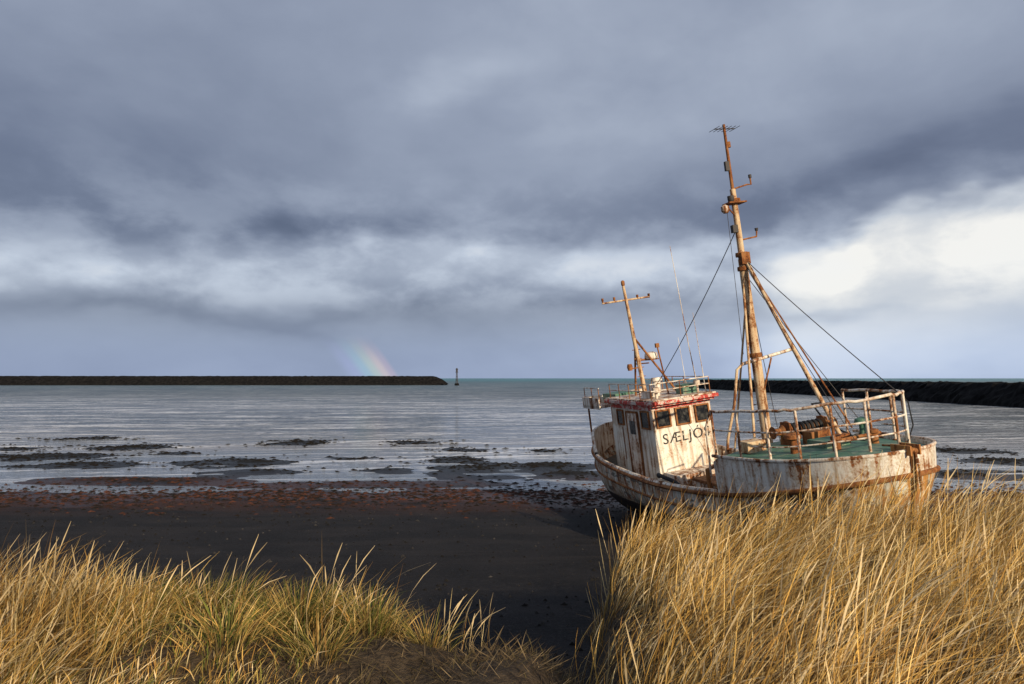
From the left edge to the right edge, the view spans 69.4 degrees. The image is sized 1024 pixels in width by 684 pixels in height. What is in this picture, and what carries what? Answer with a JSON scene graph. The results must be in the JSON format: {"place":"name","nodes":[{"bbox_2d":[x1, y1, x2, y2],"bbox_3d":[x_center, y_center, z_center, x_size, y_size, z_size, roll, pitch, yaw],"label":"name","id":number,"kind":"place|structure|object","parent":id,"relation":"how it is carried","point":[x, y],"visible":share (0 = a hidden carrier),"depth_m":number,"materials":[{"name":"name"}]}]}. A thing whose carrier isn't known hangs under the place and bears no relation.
{"place":"outdoors","nodes":[
{"label":"outdoors","id":0,"kind":"place"},
{"bbox_2d":[1,581,597,683],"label":"matted grass","id":1,"kind":"structure","parent":0,"point":[536,655],"depth_m":4.72,"materials":[{"name":"brown plant"}]},
{"bbox_2d":[0,437,1023,683],"bbox_3d":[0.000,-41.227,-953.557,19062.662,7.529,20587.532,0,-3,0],"label":"ground","id":2,"kind":"structure","parent":0,"point":[550,573],"depth_m":15.72,"materials":[{"name":"black sand"}]},
{"bbox_2d":[3,500,834,660],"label":"pebbles","id":3,"kind":"object","parent":2,"relation":"on","point":[510,596],"visible":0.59,"depth_m":16.88,"materials":[{"name":"black stone"}]},
{"bbox_2d":[0,443,1023,683],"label":"dune grass","id":4,"kind":"structure","parent":2,"relation":"on","point":[989,564],"depth_m":5.02,"materials":[{"name":"yellow plant"}]},
{"bbox_2d":[0,436,1023,519],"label":"seaweed","id":5,"kind":"object","parent":2,"relation":"on","point":[209,492],"visible":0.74,"depth_m":25.97,"materials":[{"name":"black plant"}]},
{"bbox_2d":[594,444,934,545],"bbox_3d":[5.029,3.642,17.597,3.320,2.500,12.000,-7,-1,-15],"label":"hull","id":6,"kind":"object","parent":2,"relation":"on","point":[628,498],"visible":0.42,"depth_m":15.11,"materials":[{"name":"paint"}]},
{"bbox_2d":[596,447,732,523],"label":"deck","id":7,"kind":"structure","parent":6,"relation":"on","point":[613,458],"depth_m":20.68,"materials":[{"name":"white paint"}]},
{"bbox_2d":[591,421,614,455],"bbox_3d":[3.601,3.041,22.536,3.015,1.204,1.827,-7,-1,-15],"label":"stern bulwark","id":8,"kind":"object","parent":7,"relation":"on","point":[602,436],"visible":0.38,"depth_m":22.92,"materials":[{"name":"white paint"}]},
{"bbox_2d":[582,388,718,445],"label":"wheelhouse roof","id":9,"kind":"structure","parent":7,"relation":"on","point":[671,397],"depth_m":19.62,"materials":[{"name":"white metal"}]},
{"bbox_2d":[601,280,675,395],"bbox_3d":[3.426,-0.087,20.536,1.700,3.315,1.104,-7,-1,-15],"label":"aft mast","id":10,"kind":"object","parent":9,"relation":"on","point":[652,356],"visible":0.92,"depth_m":20.48,"materials":[{"name":"beige metal"}]},
{"bbox_2d":[584,376,709,400],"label":"roof rails and gear","id":11,"kind":"object","parent":9,"relation":"on","point":[688,387],"visible":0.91,"depth_m":19.69,"materials":[{"name":"white paint"}]},
{"bbox_2d":[670,248,705,390],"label":"whip antennas","id":12,"kind":"object","parent":9,"relation":"on","point":[686,335],"visible":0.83,"depth_m":19.70,"materials":[{"name":"white paint"}]},
{"bbox_2d":[656,464,717,491],"bbox_3d":[4.901,3.078,17.051,2.899,1.155,2.760,-7,-1,-15],"label":"midship hatch and gear","id":13,"kind":"object","parent":7,"relation":"on","point":[706,481],"visible":0.13,"depth_m":16.90,"materials":[{"name":"white paint"}]},
{"bbox_2d":[591,429,940,516],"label":"rub rails","id":14,"kind":"object","parent":6,"relation":"on","point":[651,481],"visible":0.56,"depth_m":13.65,"materials":[{"name":"metal"}]},
{"bbox_2d":[715,435,925,459],"bbox_3d":[5.960,1.940,13.441,3.238,0.219,3.300,-7,-1,-15],"label":"foredeck","id":15,"kind":"object","parent":6,"relation":"on","point":[856,447],"visible":0.43,"depth_m":13.27,"materials":[{"name":"green paint"}]},
{"bbox_2d":[710,124,852,454],"bbox_3d":[5.647,-0.647,15.033,1.583,8.050,2.838,3,-4,-42],"label":"mast","id":16,"kind":"object","parent":15,"relation":"on","point":[754,353],"visible":0.91,"depth_m":15.55,"materials":[{"name":"yellow paint"}]},
{"bbox_2d":[656,204,913,441],"bbox_3d":[5.541,-0.020,16.280,1.863,6.003,7.562,-7,-1,-15],"label":"rigging","id":17,"kind":"object","parent":16,"relation":"attached to","point":[841,430],"visible":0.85,"depth_m":14.97,"materials":[{"name":"metal"}]},
{"bbox_2d":[769,415,837,445],"bbox_3d":[5.762,1.747,14.382,1.400,0.520,0.679,-7,-1,-15],"label":"anchor winch","id":18,"kind":"object","parent":15,"relation":"on","point":[819,421],"visible":0.67,"depth_m":14.36,"materials":[{"name":"metal"}]},
{"bbox_2d":[705,388,910,477],"bbox_3d":[5.821,1.725,13.850,3.196,1.557,3.184,-7,-1,-15],"label":"guard rail","id":19,"kind":"object","parent":15,"relation":"on","point":[890,395],"visible":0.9,"depth_m":12.83,"materials":[{"name":"white metal"}]},
{"bbox_2d":[737,417,881,453],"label":"deck fittings","id":20,"kind":"object","parent":15,"relation":"on","point":[746,446],"visible":0.64,"depth_m":13.51,"materials":[{"name":"metal"}]},
{"bbox_2d":[713,433,936,492],"bbox_3d":[6.006,2.282,13.424,3.318,0.930,3.345,-7,-1,-15],"label":"bow bulwark","id":21,"kind":"object","parent":15,"relation":"attached to","point":[763,477],"visible":0.76,"depth_m":12.60,"materials":[{"name":"white paint"}]},
{"bbox_2d":[882,442,922,490],"bbox_3d":[6.351,2.010,12.046,0.205,0.719,0.750,-7,-1,-15],"label":"bow roller and chain","id":22,"kind":"object","parent":15,"relation":"attached to","point":[907,448],"visible":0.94,"depth_m":11.77,"materials":[{"name":"metal"}]},
{"bbox_2d":[907,447,917,536],"bbox_3d":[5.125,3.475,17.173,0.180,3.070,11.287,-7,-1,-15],"label":"stem post","id":23,"kind":"object","parent":6,"relation":"attached to","point":[911,460],"visible":0.14,"depth_m":11.78,"materials":[{"name":"brown metal"}]},
{"bbox_2d":[0,378,1023,493],"bbox_3d":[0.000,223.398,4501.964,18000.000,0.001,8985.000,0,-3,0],"label":"sea","id":24,"kind":"structure","parent":0,"point":[521,415],"depth_m":63.75,"materials":[{"name":"liquid"}]},
{"bbox_2d":[0,376,447,384],"bbox_3d":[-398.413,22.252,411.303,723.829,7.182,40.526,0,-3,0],"label":"breakwater","id":25,"kind":"object","parent":24,"relation":"in","point":[219,380],"visible":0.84,"depth_m":414.13,"materials":[{"name":"black stone"}]},
{"bbox_2d":[455,368,458,384],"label":"channel marker","id":26,"kind":"object","parent":24,"relation":"in","point":[457,383],"visible":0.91,"depth_m":399.38,"materials":[{"name":"metal"}]},
{"bbox_2d":[698,379,1023,407],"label":"breakwater","id":27,"kind":"object","parent":24,"relation":"in","point":[1003,394],"visible":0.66,"depth_m":128.10,"materials":[{"name":"black stone"}]},
{"bbox_2d":[0,0,1023,377],"label":"sky","id":28,"kind":"structure","parent":0,"point":[436,188],"materials":[{"name":"grey"}]},
{"bbox_2d":[611,402,717,486],"bbox_3d":[4.248,2.672,20.013,1.720,2.230,3.525,-7,-1,-15],"label":"wheelhouse","id":29,"kind":"object","parent":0,"point":[684,462],"visible":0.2,"depth_m":19.07,"materials":[{"name":"white paint"}]},
{"bbox_2d":[610,399,710,475],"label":"wheelhouse windows and door","id":30,"kind":"structure","parent":29,"relation":"attached to","point":[682,416],"depth_m":19.35,"materials":[{"name":"wood"}]},
{"bbox_2d":[663,425,709,443],"bbox_3d":[4.499,2.401,19.067,1.335,0.408,0.013,-9,-2,-15],"label":"name lettering","id":31,"kind":"object","parent":29,"relation":"attached to","point":[675,434],"visible":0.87,"depth_m":19.05}
]}

